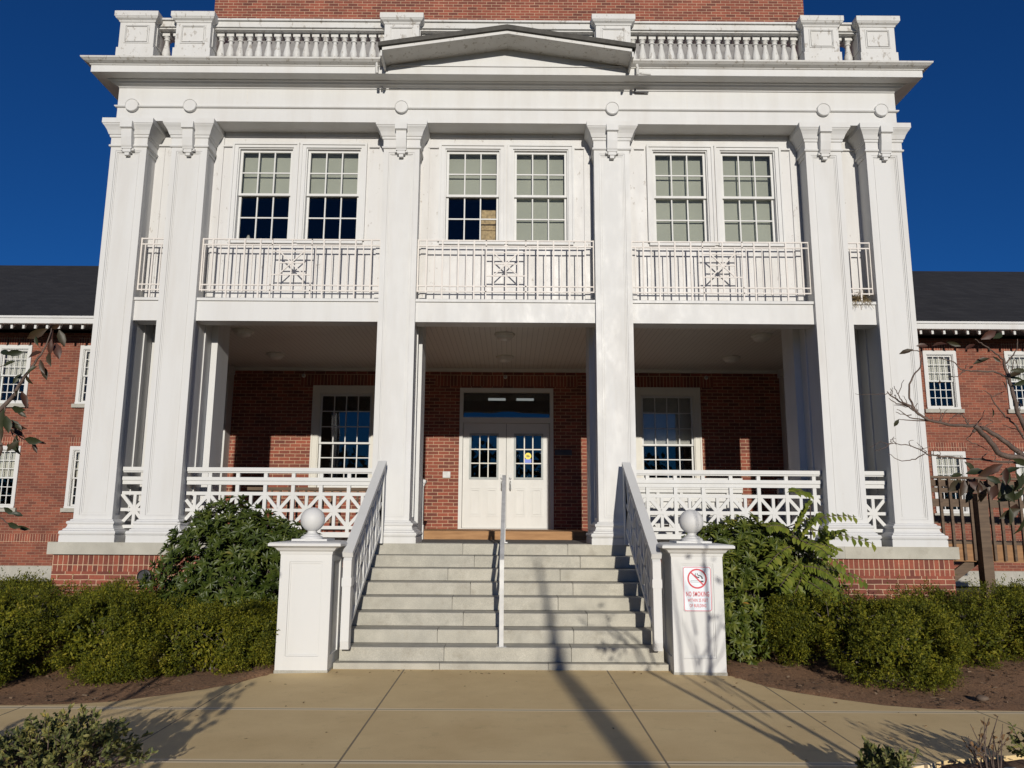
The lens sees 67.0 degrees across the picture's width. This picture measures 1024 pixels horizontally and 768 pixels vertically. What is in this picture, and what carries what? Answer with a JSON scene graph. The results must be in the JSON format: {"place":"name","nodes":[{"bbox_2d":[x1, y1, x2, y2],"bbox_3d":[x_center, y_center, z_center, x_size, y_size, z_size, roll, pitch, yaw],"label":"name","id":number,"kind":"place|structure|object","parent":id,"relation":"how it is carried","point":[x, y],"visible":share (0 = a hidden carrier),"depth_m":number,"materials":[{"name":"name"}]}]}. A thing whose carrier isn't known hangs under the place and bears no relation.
{"place":"outdoors","nodes":[
{"label":"outdoors","id":0,"kind":"place"},
{"bbox_2d":[0,581,1022,629],"bbox_3d":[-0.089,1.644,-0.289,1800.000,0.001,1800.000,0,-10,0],"label":"ground","id":1,"kind":"structure","parent":0,"point":[957,588],"depth_m":19.20,"materials":[{"name":"brown soil"}]},
{"bbox_2d":[0,265,98,580],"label":"brick wing","id":2,"kind":"structure","parent":1,"relation":"on","point":[38,490],"depth_m":20.61,"materials":[{"name":"red brick"}]},
{"bbox_2d":[0,446,20,511],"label":"window","id":3,"kind":"structure","parent":2,"relation":"in","point":[10,460],"depth_m":20.41,"materials":[{"name":"white paint"}]},
{"bbox_2d":[0,345,32,406],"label":"window","id":4,"kind":"structure","parent":2,"relation":"in","point":[22,364],"depth_m":20.91,"materials":[{"name":"white paint"}]},
{"bbox_2d":[60,446,79,511],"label":"window","id":5,"kind":"structure","parent":2,"relation":"in","point":[70,484],"depth_m":20.36,"materials":[{"name":"white paint"}]},
{"bbox_2d":[71,345,90,407],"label":"window","id":6,"kind":"structure","parent":2,"relation":"in","point":[79,403],"depth_m":20.83,"materials":[{"name":"white paint"}]},
{"bbox_2d":[46,10,959,636],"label":"portico","id":7,"kind":"structure","parent":1,"relation":"on","point":[602,206],"depth_m":11.46,"materials":[{"name":"white paint"}]},
{"bbox_2d":[137,569,152,585],"bbox_3d":[-4.857,2.570,10.270,0.180,0.215,0.175,0,-10,0],"label":"floodlight","id":8,"kind":"object","parent":7,"relation":"attached to","point":[140,574],"visible":0.43,"depth_m":10.21,"materials":[{"name":"metal"}]},
{"bbox_2d":[233,328,253,337],"bbox_3d":[-4.402,-0.819,12.675,0.340,0.116,0.340,0,-10,0],"label":"ceiling light","id":9,"kind":"object","parent":7,"relation":"attached to","point":[242,332],"visible":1,"depth_m":12.57,"materials":[{"name":"white glass"}]},
{"bbox_2d":[226,142,299,243],"bbox_3d":[-3.755,-2.866,11.855,1.016,1.610,0.387,0,-10,0],"label":"window","id":10,"kind":"structure","parent":7,"relation":"in","point":[270,168],"depth_m":11.80,"materials":[{"name":"white paint"}]},
{"bbox_2d":[266,352,284,359],"bbox_3d":[-4.422,-0.507,14.453,0.340,0.116,0.340,0,-10,0],"label":"ceiling light","id":11,"kind":"object","parent":7,"relation":"attached to","point":[275,355],"visible":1,"depth_m":14.35,"materials":[{"name":"white glass"}]},
{"bbox_2d":[295,142,367,244],"bbox_3d":[-2.721,-2.876,11.767,1.016,1.610,0.205,0,-10,0],"label":"window","id":12,"kind":"structure","parent":7,"relation":"in","point":[326,169],"depth_m":11.80,"materials":[{"name":"white paint"}]},
{"bbox_2d":[247,479,426,538],"bbox_3d":[-2.859,2.022,12.572,2.910,0.970,0.180,0,-10,0],"label":"guard railing","id":13,"kind":"object","parent":7,"relation":"on","point":[332,489],"visible":0.3,"depth_m":12.59,"materials":[{"name":"white paint"}]},
{"bbox_2d":[438,143,505,244],"bbox_3d":[-0.600,-2.856,11.811,1.016,1.610,0.287,0,-10,0],"label":"window","id":14,"kind":"structure","parent":7,"relation":"in","point":[466,170],"depth_m":11.82,"materials":[{"name":"white paint"}]},
{"bbox_2d":[494,332,514,340],"bbox_3d":[-0.121,-0.772,12.803,0.340,0.116,0.340,0,-10,0],"label":"ceiling light","id":15,"kind":"object","parent":7,"relation":"attached to","point":[504,336],"visible":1,"depth_m":12.70,"materials":[{"name":"white glass"}]},
{"bbox_2d":[496,355,513,362],"bbox_3d":[-0.138,-0.461,14.575,0.340,0.116,0.340,0,-10,0],"label":"ceiling light","id":16,"kind":"object","parent":7,"relation":"attached to","point":[504,358],"visible":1,"depth_m":14.47,"materials":[{"name":"white glass"}]},
{"bbox_2d":[424,529,587,539],"bbox_3d":[-0.230,2.689,13.873,3.020,0.134,2.660,0,-10,0],"label":"timber landing","id":17,"kind":"object","parent":7,"relation":"on","point":[517,534],"visible":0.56,"depth_m":12.57,"materials":[{"name":"brown wood"}]},
{"bbox_2d":[507,144,574,245],"bbox_3d":[0.434,-2.856,11.772,1.016,1.610,0.205,0,-10,0],"label":"window","id":18,"kind":"structure","parent":7,"relation":"in","point":[540,177],"depth_m":11.82,"materials":[{"name":"white paint"}]},
{"bbox_2d":[646,145,716,246],"bbox_3d":[2.555,-2.844,11.776,1.016,1.610,0.205,0,-10,0],"label":"window","id":19,"kind":"structure","parent":7,"relation":"in","point":[680,178],"depth_m":11.82,"materials":[{"name":"white paint"}]},
{"bbox_2d":[637,478,791,533],"bbox_3d":[3.386,2.048,12.849,3.135,0.955,0.110,0,-10,0],"label":"guard railing","id":20,"kind":"object","parent":7,"relation":"on","point":[708,491],"visible":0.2,"depth_m":12.86,"materials":[{"name":"white paint"}]},
{"bbox_2d":[722,355,740,362],"bbox_3d":[4.116,-0.447,14.517,0.340,0.116,0.340,0,-10,0],"label":"ceiling light","id":21,"kind":"object","parent":7,"relation":"attached to","point":[731,359],"visible":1,"depth_m":14.41,"materials":[{"name":"white glass"}]},
{"bbox_2d":[713,145,785,246],"bbox_3d":[3.589,-2.837,11.778,1.016,1.610,0.205,0,-10,0],"label":"window","id":22,"kind":"structure","parent":7,"relation":"in","point":[746,206],"depth_m":11.82,"materials":[{"name":"white paint"}]},
{"bbox_2d":[750,333,771,342],"bbox_3d":[4.124,-0.749,12.793,0.340,0.116,0.340,0,-10,0],"label":"ceiling light","id":23,"kind":"object","parent":7,"relation":"attached to","point":[761,337],"visible":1,"depth_m":12.69,"materials":[{"name":"white glass"}]},
{"bbox_2d":[852,289,872,308],"bbox_3d":[5.052,-1.205,11.286,0.403,0.315,0.404,0,-10,0],"label":"bird nest","id":24,"kind":"object","parent":7,"relation":"on","point":[855,299],"visible":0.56,"depth_m":11.23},
{"bbox_2d":[214,0,803,533],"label":"brick building","id":25,"kind":"structure","parent":1,"relation":"on","point":[484,432],"depth_m":15.66,"materials":[{"name":"red brick"}]},
{"bbox_2d":[308,385,374,487],"bbox_3d":[-3.363,1.082,15.567,1.340,2.110,0.162,0,-10,0],"label":"window","id":26,"kind":"structure","parent":25,"relation":"in","point":[319,391],"depth_m":15.59,"materials":[{"name":"white paint"}]},
{"bbox_2d":[443,471,449,477],"bbox_3d":[-1.302,1.804,15.397,0.150,0.124,0.040,0,-10,0],"label":"card reader","id":27,"kind":"object","parent":25,"relation":"attached to","point":[446,474],"visible":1,"depth_m":15.38,"materials":[{"name":"plastic"}]},
{"bbox_2d":[462,423,505,527],"bbox_3d":[-0.554,1.816,15.433,0.864,2.080,0.128,0,-10,0],"label":"door","id":28,"kind":"structure","parent":25,"relation":"in","point":[484,444],"depth_m":15.47,"materials":[{"name":"paint"}]},
{"bbox_2d":[506,423,549,527],"bbox_3d":[0.318,1.821,15.434,0.864,2.080,0.128,0,-10,0],"label":"door","id":29,"kind":"structure","parent":25,"relation":"in","point":[527,450],"depth_m":15.45,"materials":[{"name":"paint"}]},
{"bbox_2d":[555,450,571,454],"bbox_3d":[1.029,1.374,15.484,0.340,0.100,0.031,0,-10,0],"label":"wall plaque","id":30,"kind":"object","parent":25,"relation":"attached to","point":[563,452],"depth_m":15.47,"materials":[{"name":"metal"}]},
{"bbox_2d":[635,387,702,477],"bbox_3d":[3.136,1.125,15.599,1.340,2.110,0.205,0,-10,0],"label":"window","id":31,"kind":"structure","parent":25,"relation":"in","point":[664,416],"depth_m":15.69,"materials":[{"name":"white paint"}]},
{"bbox_2d":[0,635,1023,767],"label":"planting bed","id":32,"kind":"object","parent":1,"relation":"on","point":[16,689],"visible":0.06,"depth_m":7.39,"materials":[{"name":"brown soil"}]},
{"bbox_2d":[0,324,65,530],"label":"magnolia tree","id":33,"kind":"object","parent":32,"relation":"on","point":[7,423],"visible":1,"depth_m":3.29,"materials":[{"name":"green plant"}]},
{"bbox_2d":[0,565,98,686],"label":"yew shrub","id":34,"kind":"object","parent":32,"relation":"on","point":[24,615],"visible":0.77,"depth_m":7.73,"materials":[{"name":"green plant"}]},
{"bbox_2d":[0,703,158,767],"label":"shrub","id":35,"kind":"object","parent":32,"relation":"on","point":[74,743],"visible":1,"depth_m":4.57,"materials":[{"name":"green plant"}]},
{"bbox_2d":[42,570,183,688],"bbox_3d":[-4.119,2.580,8.344,1.488,1.058,2.460,4,-11,-19],"label":"yew shrub","id":36,"kind":"object","parent":32,"relation":"on","point":[110,636],"visible":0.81,"depth_m":7.56,"materials":[{"name":"green plant"}]},
{"bbox_2d":[134,584,278,677],"bbox_3d":[-3.176,2.613,8.209,1.763,0.917,1.497,0,-10,0],"label":"yew shrub","id":37,"kind":"object","parent":32,"relation":"on","point":[229,646],"visible":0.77,"depth_m":7.91,"materials":[{"name":"green plant"}]},
{"bbox_2d":[137,494,321,651],"bbox_3d":[-3.212,2.269,9.148,2.226,1.926,1.603,0,-10,0],"label":"rhododendron","id":38,"kind":"object","parent":32,"relation":"on","point":[252,561],"visible":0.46,"depth_m":8.86,"materials":[{"name":"green plant"}]},
{"bbox_2d":[0,647,1023,767],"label":"bark chips","id":39,"kind":"object","parent":32,"relation":"on","point":[94,698],"visible":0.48,"depth_m":7.39,"materials":[{"name":"brown wood"}]},
{"bbox_2d":[680,512,850,664],"bbox_3d":[2.897,2.392,9.162,2.186,1.748,1.354,6,-11,-30],"label":"rhododendron","id":40,"kind":"object","parent":32,"relation":"on","point":[756,544],"visible":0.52,"depth_m":8.74,"materials":[{"name":"green plant"}]},
{"bbox_2d":[757,487,875,646],"bbox_3d":[3.324,2.171,8.797,1.315,1.958,1.042,6,-11,-28],"label":"leafy sapling","id":41,"kind":"object","parent":32,"relation":"on","point":[820,546],"visible":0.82,"depth_m":8.71,"materials":[{"name":"green plant"}]},
{"bbox_2d":[751,582,973,695],"bbox_3d":[3.662,2.564,7.944,2.097,1.004,1.888,0,-10,0],"label":"yew shrub","id":42,"kind":"object","parent":32,"relation":"on","point":[897,628],"visible":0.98,"depth_m":7.72,"materials":[{"name":"green plant"}]},
{"bbox_2d":[854,735,922,767],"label":"shrub","id":43,"kind":"object","parent":32,"relation":"on","point":[874,755],"visible":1,"depth_m":4.46,"materials":[{"name":"green plant"}]},
{"bbox_2d":[857,330,1023,533],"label":"magnolia tree","id":44,"kind":"object","parent":32,"relation":"on","point":[1006,492],"visible":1,"depth_m":2.75,"materials":[{"name":"brown plant"}]},
{"bbox_2d":[871,572,1023,669],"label":"yew shrub","id":45,"kind":"object","parent":32,"relation":"on","point":[994,631],"visible":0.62,"depth_m":8.62,"materials":[{"name":"green plant"}]},
{"bbox_2d":[975,694,988,701],"bbox_3d":[4.242,2.833,6.977,0.108,0.056,0.098,0,-10,0],"label":"stone","id":46,"kind":"object","parent":32,"relation":"on","point":[981,698],"visible":1,"depth_m":6.95,"materials":[{"name":"beige stone"}]},
{"bbox_2d":[961,714,1012,767],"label":"shrub","id":47,"kind":"object","parent":32,"relation":"on","point":[980,747],"visible":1,"depth_m":4.64,"materials":[{"name":"brown plant"}]},
{"bbox_2d":[1006,722,1023,757],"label":"shrub","id":48,"kind":"object","parent":32,"relation":"on","point":[1016,740],"visible":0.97,"depth_m":4.72,"materials":[{"name":"green plant"}]},
{"bbox_2d":[912,271,1023,586],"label":"brick wing","id":49,"kind":"structure","parent":1,"relation":"on","point":[963,309],"depth_m":20.83,"materials":[{"name":"red brick"}]},
{"bbox_2d":[922,351,964,412],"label":"window","id":50,"kind":"structure","parent":49,"relation":"in","point":[935,369],"depth_m":20.91,"materials":[{"name":"white paint"}]},
{"bbox_2d":[931,451,969,515],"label":"window","id":51,"kind":"structure","parent":49,"relation":"in","point":[947,466],"depth_m":20.49,"materials":[{"name":"white paint"}]},
{"bbox_2d":[1003,351,1023,412],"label":"window","id":52,"kind":"structure","parent":49,"relation":"in","point":[1018,356],"depth_m":20.96,"materials":[{"name":"white paint"}]},
{"bbox_2d":[1014,452,1023,516],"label":"window","id":53,"kind":"structure","parent":49,"relation":"in","point":[1019,471],"depth_m":20.43,"materials":[{"name":"white paint"}]},
{"bbox_2d":[930,476,1023,608],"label":"wooden fence","id":54,"kind":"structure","parent":1,"relation":"on","point":[982,550],"depth_m":11.75,"materials":[{"name":"brown wood"}]},
{"bbox_2d":[0,668,1023,767],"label":"sidewalk","id":55,"kind":"structure","parent":0,"point":[392,718],"depth_m":6.06,"materials":[{"name":"concrete"}]},
{"bbox_2d":[268,507,346,673],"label":"gate pier","id":56,"kind":"structure","parent":55,"relation":"on","point":[309,609],"depth_m":8.14,"materials":[{"name":"white paint"}]},
{"bbox_2d":[333,542,669,670],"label":"stone steps","id":57,"kind":"structure","parent":55,"relation":"on","point":[435,606],"depth_m":9.12,"materials":[{"name":"grey stone"}]},
{"bbox_2d":[340,461,386,648],"bbox_3d":[-1.763,1.919,9.327,0.110,2.134,2.113,0,-10,0],"label":"stair railing","id":58,"kind":"object","parent":57,"relation":"on","point":[365,537],"visible":1,"depth_m":8.97,"materials":[{"name":"white paint"}]},
{"bbox_2d":[496,475,507,646],"bbox_3d":[-0.114,2.071,9.632,0.110,1.988,2.270,0,-10,0],"label":"metal handrail","id":59,"kind":"object","parent":57,"relation":"on","point":[501,589],"visible":0.95,"depth_m":8.52,"materials":[{"name":"white metal"}]},
{"bbox_2d":[622,462,662,650],"bbox_3d":[1.547,1.939,9.333,0.110,2.134,2.113,0,-10,0],"label":"stair railing","id":60,"kind":"object","parent":57,"relation":"on","point":[640,539],"visible":1,"depth_m":8.96,"materials":[{"name":"white paint"}]},
{"bbox_2d":[656,510,734,675],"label":"gate pier","id":61,"kind":"structure","parent":55,"relation":"on","point":[694,642],"depth_m":8.13,"materials":[{"name":"white paint"}]},
{"bbox_2d":[682,566,711,611],"bbox_3d":[1.955,2.161,8.157,0.300,0.460,0.016,0,-10,0],"label":"no smoking sign","id":62,"kind":"object","parent":61,"relation":"attached to","point":[697,591],"visible":1,"depth_m":8.15,"materials":[{"name":"white"}]},
{"bbox_2d":[0,0,1023,271],"label":"sky","id":63,"kind":"structure","parent":0,"point":[963,146],"materials":[{"name":"blue"}]}
]}

